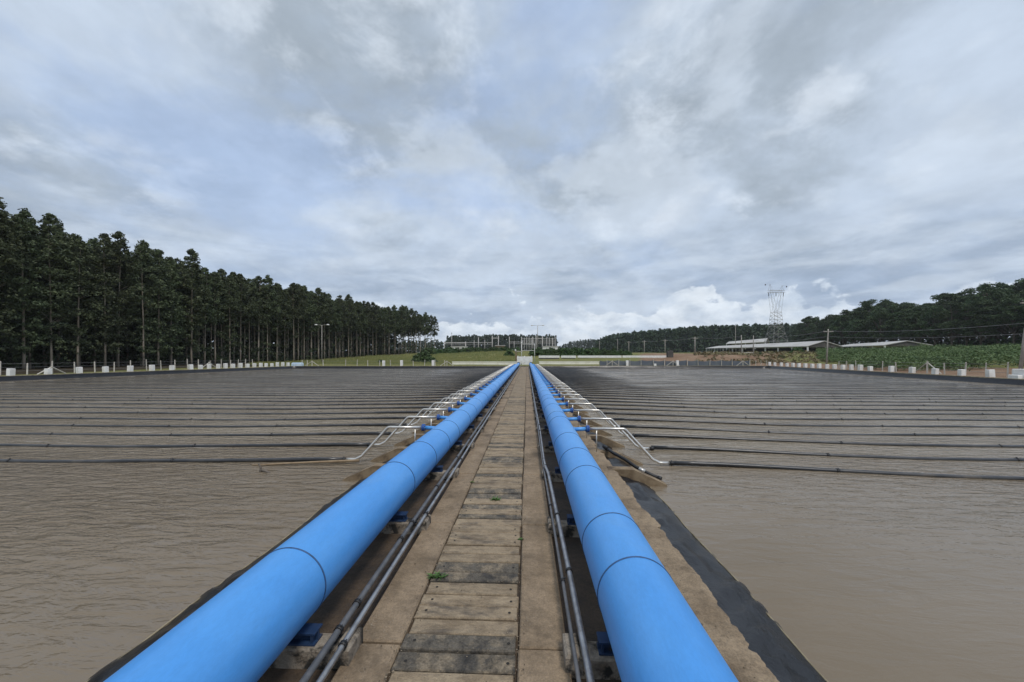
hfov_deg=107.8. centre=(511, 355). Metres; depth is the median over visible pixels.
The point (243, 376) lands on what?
floating hose
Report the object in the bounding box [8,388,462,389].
floating hose
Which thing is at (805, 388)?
floating hose
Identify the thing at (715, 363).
liner panel
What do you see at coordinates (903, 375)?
bank
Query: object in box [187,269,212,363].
eucalyptus tree
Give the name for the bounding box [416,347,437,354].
bush
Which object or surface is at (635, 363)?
liner panel
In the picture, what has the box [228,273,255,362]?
eucalyptus tree
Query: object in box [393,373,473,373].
floating hose
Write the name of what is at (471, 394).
branch pipe
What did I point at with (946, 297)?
broad tree
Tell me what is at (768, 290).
lattice tower
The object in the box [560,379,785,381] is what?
floating hose
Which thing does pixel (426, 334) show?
eucalyptus tree
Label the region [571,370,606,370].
floating hose
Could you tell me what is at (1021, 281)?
broad tree
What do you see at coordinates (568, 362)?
wall
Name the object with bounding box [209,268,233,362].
eucalyptus tree
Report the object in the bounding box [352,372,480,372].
floating hose
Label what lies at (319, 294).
eucalyptus tree
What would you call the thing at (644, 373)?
floating hose
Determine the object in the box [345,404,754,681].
grit
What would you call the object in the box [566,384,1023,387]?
floating hose
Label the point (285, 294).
eucalyptus tree
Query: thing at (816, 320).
broad tree
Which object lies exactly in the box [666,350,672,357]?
dark cabinet
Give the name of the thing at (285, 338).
eucalyptus tree
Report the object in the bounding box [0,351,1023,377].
ground
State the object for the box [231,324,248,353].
eucalyptus tree
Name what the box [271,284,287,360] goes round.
eucalyptus tree
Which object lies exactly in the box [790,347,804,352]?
bush
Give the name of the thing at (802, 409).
floating hose
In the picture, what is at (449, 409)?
branch pipe
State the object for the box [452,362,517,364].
wall
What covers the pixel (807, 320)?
broad tree
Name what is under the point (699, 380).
floating hose
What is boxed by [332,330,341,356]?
eucalyptus tree
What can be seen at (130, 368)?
concrete block
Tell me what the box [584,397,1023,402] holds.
floating hose
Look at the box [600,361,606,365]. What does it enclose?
liner panel
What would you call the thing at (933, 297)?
broad tree
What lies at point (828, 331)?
utility pole
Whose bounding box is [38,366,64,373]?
fence brace
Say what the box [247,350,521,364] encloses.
grass
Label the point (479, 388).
branch pipe
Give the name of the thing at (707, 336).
distant wood
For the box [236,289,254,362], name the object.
eucalyptus tree
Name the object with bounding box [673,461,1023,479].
floating hose
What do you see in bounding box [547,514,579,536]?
pipe support
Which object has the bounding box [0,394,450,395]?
floating hose
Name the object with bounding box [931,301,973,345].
broad tree
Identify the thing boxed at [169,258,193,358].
eucalyptus tree
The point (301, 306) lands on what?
eucalyptus tree
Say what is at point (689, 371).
floating hose
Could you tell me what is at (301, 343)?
eucalyptus tree
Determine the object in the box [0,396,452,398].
floating hose
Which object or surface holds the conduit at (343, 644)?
on the pipe support at (398, 522)
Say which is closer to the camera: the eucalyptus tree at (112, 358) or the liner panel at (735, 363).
the eucalyptus tree at (112, 358)
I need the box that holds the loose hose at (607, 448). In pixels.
[602,445,661,479]
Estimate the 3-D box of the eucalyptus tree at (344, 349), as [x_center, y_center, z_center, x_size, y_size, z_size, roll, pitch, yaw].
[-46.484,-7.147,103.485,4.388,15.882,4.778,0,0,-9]
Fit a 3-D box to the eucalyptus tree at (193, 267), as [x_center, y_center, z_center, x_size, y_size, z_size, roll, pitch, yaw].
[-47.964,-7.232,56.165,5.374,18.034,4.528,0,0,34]
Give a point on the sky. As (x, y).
(579, 170)
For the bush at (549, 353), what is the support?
on the ground at (89, 368)
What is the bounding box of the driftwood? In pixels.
[258,463,269,472]
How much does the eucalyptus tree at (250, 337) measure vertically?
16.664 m
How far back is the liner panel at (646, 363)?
56.54 m
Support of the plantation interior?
on the ground at (89, 368)
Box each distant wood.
[373,340,447,352]
[558,339,597,348]
[594,323,796,352]
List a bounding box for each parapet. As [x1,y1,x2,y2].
[539,356,559,358]
[561,356,575,358]
[577,356,621,357]
[622,356,665,357]
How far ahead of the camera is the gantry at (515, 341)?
380.19 m
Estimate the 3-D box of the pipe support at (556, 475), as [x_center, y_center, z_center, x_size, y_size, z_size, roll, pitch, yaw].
[0.756,1.690,4.934,0.727,0.421,0.170,0,0,2]
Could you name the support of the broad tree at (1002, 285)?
on the ground at (89, 368)
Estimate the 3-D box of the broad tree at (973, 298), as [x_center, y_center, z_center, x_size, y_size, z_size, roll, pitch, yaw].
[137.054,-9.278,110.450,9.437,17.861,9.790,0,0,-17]
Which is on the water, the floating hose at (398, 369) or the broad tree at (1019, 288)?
the floating hose at (398, 369)
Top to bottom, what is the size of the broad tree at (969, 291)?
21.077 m
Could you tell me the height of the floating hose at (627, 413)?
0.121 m
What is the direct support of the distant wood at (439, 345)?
on the ground at (89, 368)
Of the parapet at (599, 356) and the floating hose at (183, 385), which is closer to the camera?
the floating hose at (183, 385)
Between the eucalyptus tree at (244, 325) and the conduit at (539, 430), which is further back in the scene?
the eucalyptus tree at (244, 325)
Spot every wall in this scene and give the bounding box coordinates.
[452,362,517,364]
[517,356,532,364]
[539,361,598,363]
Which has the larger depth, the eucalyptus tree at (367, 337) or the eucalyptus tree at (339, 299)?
the eucalyptus tree at (367, 337)
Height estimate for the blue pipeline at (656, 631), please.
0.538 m
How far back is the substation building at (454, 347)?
180.96 m
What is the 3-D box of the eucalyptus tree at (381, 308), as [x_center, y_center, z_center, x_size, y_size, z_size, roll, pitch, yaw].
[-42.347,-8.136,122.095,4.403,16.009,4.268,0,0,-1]
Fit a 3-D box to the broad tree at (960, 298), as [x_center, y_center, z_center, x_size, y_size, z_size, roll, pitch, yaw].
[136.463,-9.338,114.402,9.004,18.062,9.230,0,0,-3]
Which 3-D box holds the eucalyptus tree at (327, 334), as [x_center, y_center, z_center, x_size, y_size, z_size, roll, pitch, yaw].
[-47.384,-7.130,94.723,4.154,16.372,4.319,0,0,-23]
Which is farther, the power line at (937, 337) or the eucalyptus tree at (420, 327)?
the eucalyptus tree at (420, 327)
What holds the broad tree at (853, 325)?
on the ground at (89, 368)
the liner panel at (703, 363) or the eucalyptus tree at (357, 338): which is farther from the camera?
the eucalyptus tree at (357, 338)
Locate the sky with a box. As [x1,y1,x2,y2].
[0,0,1023,352]
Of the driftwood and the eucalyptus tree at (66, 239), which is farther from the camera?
the eucalyptus tree at (66, 239)
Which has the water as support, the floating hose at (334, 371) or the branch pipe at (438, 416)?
the floating hose at (334, 371)
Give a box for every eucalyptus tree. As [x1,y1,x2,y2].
[0,197,36,351]
[0,208,53,368]
[0,218,58,368]
[0,235,27,352]
[0,261,33,358]
[0,269,27,353]
[23,213,84,365]
[24,233,64,366]
[24,236,65,366]
[32,223,89,367]
[52,233,104,366]
[53,241,92,366]
[62,233,93,365]
[62,243,102,366]
[75,237,117,366]
[79,233,129,366]
[79,248,110,365]
[91,231,141,366]
[97,247,138,365]
[98,241,138,365]
[116,251,141,364]
[118,239,167,365]
[123,246,157,365]
[133,262,159,364]
[136,249,175,363]
[137,249,180,365]
[150,266,177,362]
[151,257,189,347]
[151,261,189,364]
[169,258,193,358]
[172,268,202,363]
[175,248,211,363]
[179,272,196,362]
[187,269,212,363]
[188,267,220,364]
[193,279,213,362]
[201,272,229,363]
[202,273,226,363]
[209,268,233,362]
[212,280,228,354]
[215,277,233,358]
[217,275,245,363]
[226,271,248,362]
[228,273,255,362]
[230,282,245,356]
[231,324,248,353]
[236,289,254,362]
[236,317,250,353]
[239,278,261,359]
[246,275,271,361]
[246,326,255,356]
[247,279,266,361]
[250,321,260,361]
[250,326,266,352]
[256,275,281,360]
[256,293,272,361]
[257,309,270,360]
[259,286,280,361]
[263,282,290,361]
[264,320,274,360]
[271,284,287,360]
[276,289,293,360]
[279,289,290,360]
[279,289,299,360]
[281,282,306,360]
[287,304,301,351]
[290,283,309,359]
[290,303,306,360]
[291,328,300,357]
[296,285,317,359]
[296,322,305,355]
[299,305,310,359]
[302,291,321,359]
[302,296,316,359]
[303,326,310,358]
[312,288,328,359]
[312,303,322,353]
[317,298,328,358]
[318,292,333,358]
[320,297,331,352]
[322,293,334,357]
[323,298,338,358]
[328,300,342,357]
[332,295,348,357]
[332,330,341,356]
[337,301,350,356]
[338,324,348,356]
[343,294,356,356]
[344,304,359,356]
[350,301,363,347]
[352,313,362,355]
[354,301,367,355]
[359,301,370,352]
[361,301,374,348]
[364,305,370,354]
[367,302,379,354]
[370,313,380,354]
[371,305,383,354]
[378,307,387,349]
[379,307,390,354]
[384,308,395,354]
[386,306,392,353]
[390,305,400,353]
[391,309,400,353]
[394,310,404,353]
[396,305,408,348]
[401,306,412,348]
[404,317,413,352]
[406,308,416,353]
[412,310,421,347]
[416,315,424,351]
[421,312,430,346]
[422,319,428,347]
[427,315,436,346]
[430,316,439,347]
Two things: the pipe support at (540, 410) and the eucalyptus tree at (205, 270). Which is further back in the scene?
the eucalyptus tree at (205, 270)
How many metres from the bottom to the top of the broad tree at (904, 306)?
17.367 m
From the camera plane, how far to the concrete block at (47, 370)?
30.14 m
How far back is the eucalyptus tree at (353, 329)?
102.88 m
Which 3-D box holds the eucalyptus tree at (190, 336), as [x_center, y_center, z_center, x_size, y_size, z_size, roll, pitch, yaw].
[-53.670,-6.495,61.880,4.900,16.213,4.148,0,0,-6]
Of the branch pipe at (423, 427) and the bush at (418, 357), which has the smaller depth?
the branch pipe at (423, 427)
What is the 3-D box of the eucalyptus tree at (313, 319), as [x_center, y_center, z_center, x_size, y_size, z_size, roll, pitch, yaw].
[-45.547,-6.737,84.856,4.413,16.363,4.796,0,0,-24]
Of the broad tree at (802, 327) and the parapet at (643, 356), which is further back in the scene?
the broad tree at (802, 327)
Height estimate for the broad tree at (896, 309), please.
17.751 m
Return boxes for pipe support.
[269,623,362,669]
[379,511,430,533]
[424,465,458,479]
[448,440,474,451]
[463,425,483,433]
[473,414,490,420]
[481,406,495,411]
[486,400,498,405]
[491,395,501,399]
[534,406,542,412]
[535,414,545,421]
[536,425,549,433]
[538,441,554,451]
[541,467,563,481]
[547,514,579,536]
[562,632,620,679]
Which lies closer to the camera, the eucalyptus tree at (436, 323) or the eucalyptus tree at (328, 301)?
the eucalyptus tree at (328, 301)
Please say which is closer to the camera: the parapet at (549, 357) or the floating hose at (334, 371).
the floating hose at (334, 371)
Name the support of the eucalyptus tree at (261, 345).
on the ground at (89, 368)
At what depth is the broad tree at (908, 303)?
136.88 m
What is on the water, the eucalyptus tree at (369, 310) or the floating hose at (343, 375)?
the floating hose at (343, 375)
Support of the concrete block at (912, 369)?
on the ground at (89, 368)
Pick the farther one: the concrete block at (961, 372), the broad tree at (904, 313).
the broad tree at (904, 313)
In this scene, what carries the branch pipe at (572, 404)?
attached to the blue pipeline at (656, 631)
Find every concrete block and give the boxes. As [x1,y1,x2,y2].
[6,368,15,375]
[44,368,51,373]
[76,367,82,372]
[102,366,108,371]
[127,366,133,370]
[149,365,154,370]
[888,366,894,371]
[908,367,915,372]
[931,368,938,373]
[957,369,965,375]
[985,370,994,376]
[1008,369,1023,378]
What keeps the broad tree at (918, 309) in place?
on the ground at (89, 368)
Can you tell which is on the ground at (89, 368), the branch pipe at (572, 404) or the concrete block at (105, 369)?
the concrete block at (105, 369)
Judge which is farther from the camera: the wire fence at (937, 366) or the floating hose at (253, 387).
the wire fence at (937, 366)
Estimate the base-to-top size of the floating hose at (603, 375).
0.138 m
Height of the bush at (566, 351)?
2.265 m
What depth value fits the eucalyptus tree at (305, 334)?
90.70 m
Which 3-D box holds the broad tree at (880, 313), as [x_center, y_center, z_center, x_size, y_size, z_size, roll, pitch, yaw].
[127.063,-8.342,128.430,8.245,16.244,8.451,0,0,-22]
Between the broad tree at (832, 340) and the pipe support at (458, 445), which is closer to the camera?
the pipe support at (458, 445)
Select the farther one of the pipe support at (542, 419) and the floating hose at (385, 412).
the floating hose at (385, 412)
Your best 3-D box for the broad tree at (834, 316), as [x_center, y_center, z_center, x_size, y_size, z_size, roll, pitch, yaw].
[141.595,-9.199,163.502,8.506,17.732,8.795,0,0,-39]
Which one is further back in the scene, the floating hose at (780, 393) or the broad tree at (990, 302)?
the broad tree at (990, 302)
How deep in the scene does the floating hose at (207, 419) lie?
10.85 m
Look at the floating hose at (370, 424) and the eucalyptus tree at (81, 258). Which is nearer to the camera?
the floating hose at (370, 424)
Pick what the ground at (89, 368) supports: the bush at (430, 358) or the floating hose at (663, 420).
the bush at (430, 358)
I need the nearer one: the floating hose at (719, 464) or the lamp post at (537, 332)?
the floating hose at (719, 464)
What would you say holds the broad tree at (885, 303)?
on the ground at (89, 368)
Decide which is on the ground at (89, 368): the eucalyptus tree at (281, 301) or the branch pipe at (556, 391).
the eucalyptus tree at (281, 301)
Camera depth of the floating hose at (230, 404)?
14.18 m
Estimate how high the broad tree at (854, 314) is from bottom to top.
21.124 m
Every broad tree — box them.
[790,323,803,340]
[796,316,815,340]
[796,324,811,347]
[803,317,819,341]
[806,323,817,340]
[813,326,825,340]
[815,314,832,341]
[815,323,825,340]
[823,314,840,348]
[824,327,839,347]
[829,315,849,347]
[830,309,852,347]
[843,318,864,347]
[846,301,873,342]
[854,320,876,342]
[857,299,887,332]
[863,306,889,341]
[864,302,892,341]
[867,308,896,341]
[871,299,893,308]
[873,305,905,340]
[881,312,908,341]
[887,303,903,316]
[887,304,912,340]
[888,308,922,340]
[899,302,918,307]
[902,311,931,342]
[903,307,927,341]
[915,305,953,344]
[921,294,943,343]
[925,292,965,345]
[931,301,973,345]
[943,296,966,344]
[948,303,983,345]
[953,295,985,343]
[955,288,977,344]
[962,308,1000,344]
[965,282,1013,344]
[971,282,1014,307]
[973,292,1021,344]
[984,290,1021,344]
[987,294,1023,344]
[1006,299,1023,334]
[1009,282,1023,333]
[1012,278,1023,293]
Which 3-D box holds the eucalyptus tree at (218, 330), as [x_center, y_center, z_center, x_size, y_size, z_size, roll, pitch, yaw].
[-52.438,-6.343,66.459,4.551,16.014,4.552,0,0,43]
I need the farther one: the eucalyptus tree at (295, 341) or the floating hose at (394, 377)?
the eucalyptus tree at (295, 341)
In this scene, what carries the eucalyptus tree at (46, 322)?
on the ground at (89, 368)
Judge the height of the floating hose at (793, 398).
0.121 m
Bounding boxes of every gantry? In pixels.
[443,342,465,348]
[446,333,557,349]
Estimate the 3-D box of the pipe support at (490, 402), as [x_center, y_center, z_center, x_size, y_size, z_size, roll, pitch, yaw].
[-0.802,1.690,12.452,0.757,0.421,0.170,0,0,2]
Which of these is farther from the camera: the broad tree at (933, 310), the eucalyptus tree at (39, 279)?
the broad tree at (933, 310)
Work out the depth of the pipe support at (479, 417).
9.41 m
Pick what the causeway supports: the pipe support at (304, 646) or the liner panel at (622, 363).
the pipe support at (304, 646)
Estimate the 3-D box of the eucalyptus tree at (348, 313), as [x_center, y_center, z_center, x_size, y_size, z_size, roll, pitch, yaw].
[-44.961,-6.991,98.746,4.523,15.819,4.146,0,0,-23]
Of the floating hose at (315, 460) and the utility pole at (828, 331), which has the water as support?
the floating hose at (315, 460)
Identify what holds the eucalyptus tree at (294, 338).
on the ground at (89, 368)
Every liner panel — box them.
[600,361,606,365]
[607,360,617,365]
[619,360,629,365]
[630,361,640,365]
[641,360,652,365]
[654,361,663,365]
[665,360,686,365]
[688,360,697,365]
[698,361,709,365]
[710,360,720,365]
[722,361,731,365]
[733,361,748,365]
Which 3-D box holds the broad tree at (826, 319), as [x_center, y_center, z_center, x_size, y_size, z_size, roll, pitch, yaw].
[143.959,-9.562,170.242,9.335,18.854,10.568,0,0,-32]
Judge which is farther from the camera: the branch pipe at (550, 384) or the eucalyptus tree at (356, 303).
the eucalyptus tree at (356, 303)
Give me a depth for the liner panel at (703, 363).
56.73 m
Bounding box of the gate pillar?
[515,349,522,361]
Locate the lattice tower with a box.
[764,284,787,348]
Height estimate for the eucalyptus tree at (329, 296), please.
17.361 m
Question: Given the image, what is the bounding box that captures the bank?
[0,366,1023,385]
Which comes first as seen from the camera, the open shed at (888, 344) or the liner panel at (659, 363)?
the liner panel at (659, 363)
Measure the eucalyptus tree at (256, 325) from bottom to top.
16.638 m
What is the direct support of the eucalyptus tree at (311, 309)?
on the ground at (89, 368)
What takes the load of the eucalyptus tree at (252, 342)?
on the ground at (89, 368)
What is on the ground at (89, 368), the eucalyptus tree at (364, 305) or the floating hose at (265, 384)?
the eucalyptus tree at (364, 305)
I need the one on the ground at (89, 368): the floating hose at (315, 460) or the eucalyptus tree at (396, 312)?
the eucalyptus tree at (396, 312)
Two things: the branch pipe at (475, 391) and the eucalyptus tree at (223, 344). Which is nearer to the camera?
the branch pipe at (475, 391)
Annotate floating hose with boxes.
[0,386,466,387]
[0,389,458,391]
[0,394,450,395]
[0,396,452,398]
[0,399,447,401]
[0,402,434,405]
[0,406,434,409]
[0,411,425,414]
[0,416,416,420]
[0,423,402,427]
[0,432,388,435]
[0,443,366,447]
[0,457,359,465]
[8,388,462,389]
[12,383,475,384]
[20,391,461,393]
[30,382,474,383]
[31,385,473,385]
[38,381,476,382]
[80,378,482,379]
[83,380,478,381]
[134,376,486,376]
[173,374,490,374]
[250,371,489,371]
[250,375,480,375]
[280,377,483,377]
[292,369,489,369]
[298,370,485,370]
[340,377,484,378]
[343,374,472,374]
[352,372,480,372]
[391,375,488,376]
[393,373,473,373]
[419,368,484,368]
[546,369,779,370]
[547,370,767,371]
[548,371,806,372]
[550,372,733,373]
[551,373,741,374]
[553,374,652,375]
[554,375,750,376]
[555,376,891,378]
[556,377,687,378]
[559,378,805,380]
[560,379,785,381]
[561,380,965,383]
[562,378,825,379]
[562,381,971,384]
[564,373,850,374]
[564,382,999,385]
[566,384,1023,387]
[567,385,1023,388]
[568,368,672,368]
[569,386,1023,390]
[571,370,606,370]
[571,376,891,377]
[572,388,1023,392]
[575,390,1023,394]
[577,392,1023,397]
[581,394,1023,399]
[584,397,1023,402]
[588,400,1023,406]
[593,403,1023,410]
[599,407,1023,414]
[606,412,1023,420]
[615,418,1023,427]
[623,425,1023,435]
[631,369,765,369]
[635,434,1023,447]
[651,445,1023,460]
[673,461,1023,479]
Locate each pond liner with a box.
[86,432,426,681]
[563,401,827,681]
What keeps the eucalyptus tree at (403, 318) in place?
on the ground at (89, 368)
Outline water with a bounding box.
[0,368,1023,681]
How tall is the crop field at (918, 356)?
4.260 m
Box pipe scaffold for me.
[521,342,534,361]
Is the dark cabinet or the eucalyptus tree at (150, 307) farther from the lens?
the dark cabinet
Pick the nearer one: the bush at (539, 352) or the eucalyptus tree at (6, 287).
the eucalyptus tree at (6, 287)
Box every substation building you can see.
[450,346,467,350]
[542,346,558,348]
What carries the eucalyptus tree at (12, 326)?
on the ground at (89, 368)
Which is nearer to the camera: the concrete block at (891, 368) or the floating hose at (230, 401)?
the floating hose at (230, 401)
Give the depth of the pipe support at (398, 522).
3.45 m
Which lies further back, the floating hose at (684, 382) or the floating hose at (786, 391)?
the floating hose at (684, 382)
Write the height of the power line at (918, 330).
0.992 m
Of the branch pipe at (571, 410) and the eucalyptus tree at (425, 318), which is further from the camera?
the eucalyptus tree at (425, 318)
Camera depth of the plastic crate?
54.95 m
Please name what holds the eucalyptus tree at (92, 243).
on the ground at (89, 368)
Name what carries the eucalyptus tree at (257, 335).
on the ground at (89, 368)
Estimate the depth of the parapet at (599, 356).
77.47 m
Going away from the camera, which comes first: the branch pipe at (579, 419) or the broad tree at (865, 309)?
the branch pipe at (579, 419)
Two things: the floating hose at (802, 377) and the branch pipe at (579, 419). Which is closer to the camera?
the branch pipe at (579, 419)
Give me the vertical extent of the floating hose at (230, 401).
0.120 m
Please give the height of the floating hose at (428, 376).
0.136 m
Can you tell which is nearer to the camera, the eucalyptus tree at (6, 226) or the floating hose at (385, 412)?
the floating hose at (385, 412)
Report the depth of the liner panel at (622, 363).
56.47 m
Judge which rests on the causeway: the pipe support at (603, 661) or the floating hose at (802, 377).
the pipe support at (603, 661)
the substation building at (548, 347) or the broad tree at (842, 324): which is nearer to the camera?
the broad tree at (842, 324)
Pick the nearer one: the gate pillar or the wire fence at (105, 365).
the wire fence at (105, 365)
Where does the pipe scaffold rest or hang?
on the ground at (89, 368)
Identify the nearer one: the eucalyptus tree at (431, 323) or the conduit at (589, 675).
the conduit at (589, 675)
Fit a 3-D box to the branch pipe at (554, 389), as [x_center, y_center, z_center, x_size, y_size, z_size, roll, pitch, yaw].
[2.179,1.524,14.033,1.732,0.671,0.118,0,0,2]
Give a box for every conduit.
[299,369,517,681]
[316,367,519,681]
[528,366,580,681]
[529,370,546,465]
[543,465,594,681]
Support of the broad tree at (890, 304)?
on the ground at (89, 368)
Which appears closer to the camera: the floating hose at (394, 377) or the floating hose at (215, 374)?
the floating hose at (394, 377)
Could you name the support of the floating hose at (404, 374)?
on the water
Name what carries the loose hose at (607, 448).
on the causeway
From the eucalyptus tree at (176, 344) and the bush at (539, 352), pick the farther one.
the bush at (539, 352)
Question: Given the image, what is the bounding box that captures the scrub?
[693,350,840,364]
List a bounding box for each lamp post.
[315,324,328,360]
[531,325,543,346]
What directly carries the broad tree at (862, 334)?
on the ground at (89, 368)
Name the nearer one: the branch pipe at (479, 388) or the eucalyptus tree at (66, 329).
the branch pipe at (479, 388)
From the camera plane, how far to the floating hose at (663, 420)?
9.82 m
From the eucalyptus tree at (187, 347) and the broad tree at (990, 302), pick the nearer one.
the eucalyptus tree at (187, 347)
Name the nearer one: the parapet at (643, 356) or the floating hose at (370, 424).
the floating hose at (370, 424)
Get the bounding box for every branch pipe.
[342,424,434,459]
[367,414,447,446]
[389,407,456,434]
[403,401,465,425]
[417,397,470,418]
[427,393,475,412]
[435,389,481,407]
[448,385,486,400]
[451,387,483,401]
[453,383,489,397]
[546,383,583,397]
[547,385,587,400]
[548,388,592,403]
[550,390,598,408]
[552,393,605,414]
[555,397,614,420]
[558,402,622,427]
[562,408,634,436]
[567,416,653,450]
[574,425,674,465]
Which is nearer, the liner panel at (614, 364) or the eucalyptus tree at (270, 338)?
the liner panel at (614, 364)
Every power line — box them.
[828,334,1011,337]
[844,323,1022,331]
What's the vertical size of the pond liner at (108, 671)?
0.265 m
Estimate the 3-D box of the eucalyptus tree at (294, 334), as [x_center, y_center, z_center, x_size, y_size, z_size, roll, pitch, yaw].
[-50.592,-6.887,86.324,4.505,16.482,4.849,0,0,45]
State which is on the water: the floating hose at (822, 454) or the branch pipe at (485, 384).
the floating hose at (822, 454)
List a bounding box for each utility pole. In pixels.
[823,329,833,363]
[1018,300,1023,368]
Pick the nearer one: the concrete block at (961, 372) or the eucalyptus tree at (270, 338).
the concrete block at (961, 372)
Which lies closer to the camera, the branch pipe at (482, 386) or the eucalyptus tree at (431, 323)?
the branch pipe at (482, 386)
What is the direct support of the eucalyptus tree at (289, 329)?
on the ground at (89, 368)
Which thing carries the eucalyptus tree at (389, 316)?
on the ground at (89, 368)
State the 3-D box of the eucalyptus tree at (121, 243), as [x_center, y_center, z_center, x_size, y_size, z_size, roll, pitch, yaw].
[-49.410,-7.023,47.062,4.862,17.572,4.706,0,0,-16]
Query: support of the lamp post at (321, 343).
on the ground at (89, 368)
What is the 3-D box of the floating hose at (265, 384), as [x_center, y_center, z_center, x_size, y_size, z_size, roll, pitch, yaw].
[-18.890,1.837,24.069,33.262,0.130,0.661,0,0,1]
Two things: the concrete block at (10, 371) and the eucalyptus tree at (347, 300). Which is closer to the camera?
the concrete block at (10, 371)
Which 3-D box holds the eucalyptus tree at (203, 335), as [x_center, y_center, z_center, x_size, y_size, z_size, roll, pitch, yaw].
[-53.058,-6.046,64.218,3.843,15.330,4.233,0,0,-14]
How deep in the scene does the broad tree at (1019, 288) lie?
106.29 m
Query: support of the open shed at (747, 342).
on the ground at (89, 368)
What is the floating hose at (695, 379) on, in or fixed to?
on the water
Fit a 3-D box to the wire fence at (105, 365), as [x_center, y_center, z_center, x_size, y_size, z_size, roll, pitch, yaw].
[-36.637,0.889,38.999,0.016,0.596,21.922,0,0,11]
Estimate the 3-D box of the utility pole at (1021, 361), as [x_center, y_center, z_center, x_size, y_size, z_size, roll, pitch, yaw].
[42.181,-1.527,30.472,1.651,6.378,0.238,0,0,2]
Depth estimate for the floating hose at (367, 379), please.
29.23 m
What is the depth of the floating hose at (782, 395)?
17.12 m
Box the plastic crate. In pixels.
[291,363,303,365]
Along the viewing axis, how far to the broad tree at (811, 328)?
181.18 m
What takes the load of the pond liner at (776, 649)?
attached to the causeway
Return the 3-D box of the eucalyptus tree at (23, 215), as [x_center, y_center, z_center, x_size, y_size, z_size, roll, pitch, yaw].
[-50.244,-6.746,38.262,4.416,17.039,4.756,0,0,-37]
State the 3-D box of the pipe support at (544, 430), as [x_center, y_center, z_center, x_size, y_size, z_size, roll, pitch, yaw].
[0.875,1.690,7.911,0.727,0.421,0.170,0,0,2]
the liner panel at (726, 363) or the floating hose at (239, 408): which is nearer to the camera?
the floating hose at (239, 408)
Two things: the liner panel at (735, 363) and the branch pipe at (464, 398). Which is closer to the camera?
the branch pipe at (464, 398)
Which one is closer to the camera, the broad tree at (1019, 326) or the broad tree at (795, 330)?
the broad tree at (1019, 326)
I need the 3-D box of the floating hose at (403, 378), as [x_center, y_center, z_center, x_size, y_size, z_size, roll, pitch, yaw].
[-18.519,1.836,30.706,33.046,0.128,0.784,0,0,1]
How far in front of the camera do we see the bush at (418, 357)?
67.09 m
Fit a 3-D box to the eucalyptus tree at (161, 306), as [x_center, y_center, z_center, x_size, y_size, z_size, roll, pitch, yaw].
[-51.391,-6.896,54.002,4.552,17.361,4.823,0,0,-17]
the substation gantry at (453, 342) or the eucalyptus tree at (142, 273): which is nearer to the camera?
the eucalyptus tree at (142, 273)
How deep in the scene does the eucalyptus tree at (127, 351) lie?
52.18 m
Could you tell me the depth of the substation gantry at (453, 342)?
184.85 m
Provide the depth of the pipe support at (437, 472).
4.94 m
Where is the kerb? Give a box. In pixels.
[12,366,1023,379]
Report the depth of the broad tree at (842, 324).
151.83 m
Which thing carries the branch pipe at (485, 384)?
attached to the blue pipeline at (247, 626)
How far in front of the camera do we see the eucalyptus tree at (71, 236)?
48.12 m
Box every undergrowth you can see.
[0,345,419,368]
[801,329,1022,348]
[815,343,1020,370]
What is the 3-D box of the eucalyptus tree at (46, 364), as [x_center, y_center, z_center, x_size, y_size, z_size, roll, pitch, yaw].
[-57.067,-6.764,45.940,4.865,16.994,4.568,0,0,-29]
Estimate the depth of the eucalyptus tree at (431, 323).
141.99 m
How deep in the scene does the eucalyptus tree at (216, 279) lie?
60.02 m
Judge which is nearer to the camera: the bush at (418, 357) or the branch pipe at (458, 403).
the branch pipe at (458, 403)
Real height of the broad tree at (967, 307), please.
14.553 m
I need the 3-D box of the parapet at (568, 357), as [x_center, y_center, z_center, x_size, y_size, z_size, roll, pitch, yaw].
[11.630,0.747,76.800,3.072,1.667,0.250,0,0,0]
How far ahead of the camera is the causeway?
2.69 m
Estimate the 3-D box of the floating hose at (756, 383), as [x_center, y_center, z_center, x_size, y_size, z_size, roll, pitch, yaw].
[16.579,1.832,24.764,26.268,0.120,0.742,0,0,4]
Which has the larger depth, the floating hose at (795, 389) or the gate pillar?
the gate pillar
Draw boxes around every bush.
[411,350,431,361]
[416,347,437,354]
[422,356,437,362]
[503,349,514,355]
[528,347,543,355]
[543,349,558,355]
[547,348,564,355]
[562,347,573,355]
[574,348,589,355]
[580,349,596,355]
[599,350,613,355]
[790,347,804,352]
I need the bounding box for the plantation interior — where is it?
[1,317,397,364]
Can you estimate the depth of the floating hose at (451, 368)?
54.53 m
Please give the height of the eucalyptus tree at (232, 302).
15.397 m
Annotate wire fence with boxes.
[1,360,252,371]
[845,361,1006,372]
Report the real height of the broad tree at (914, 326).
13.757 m
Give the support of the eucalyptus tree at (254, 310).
on the ground at (89, 368)
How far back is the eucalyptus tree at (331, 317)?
91.82 m
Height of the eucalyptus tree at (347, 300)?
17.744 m
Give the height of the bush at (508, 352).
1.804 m
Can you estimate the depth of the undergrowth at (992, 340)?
111.00 m
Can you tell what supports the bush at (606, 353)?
on the ground at (89, 368)
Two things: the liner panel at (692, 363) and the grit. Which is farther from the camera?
the liner panel at (692, 363)
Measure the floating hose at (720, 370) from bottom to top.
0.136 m
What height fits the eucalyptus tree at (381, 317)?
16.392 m
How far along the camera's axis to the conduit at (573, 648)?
2.43 m
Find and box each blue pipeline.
[103,362,519,681]
[529,362,738,681]
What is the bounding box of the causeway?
[257,367,778,681]
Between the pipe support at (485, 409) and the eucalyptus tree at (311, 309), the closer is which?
the pipe support at (485, 409)
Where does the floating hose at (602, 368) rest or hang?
on the water
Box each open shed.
[705,341,842,351]
[726,338,768,349]
[833,340,930,349]
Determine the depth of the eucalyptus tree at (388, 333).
124.93 m

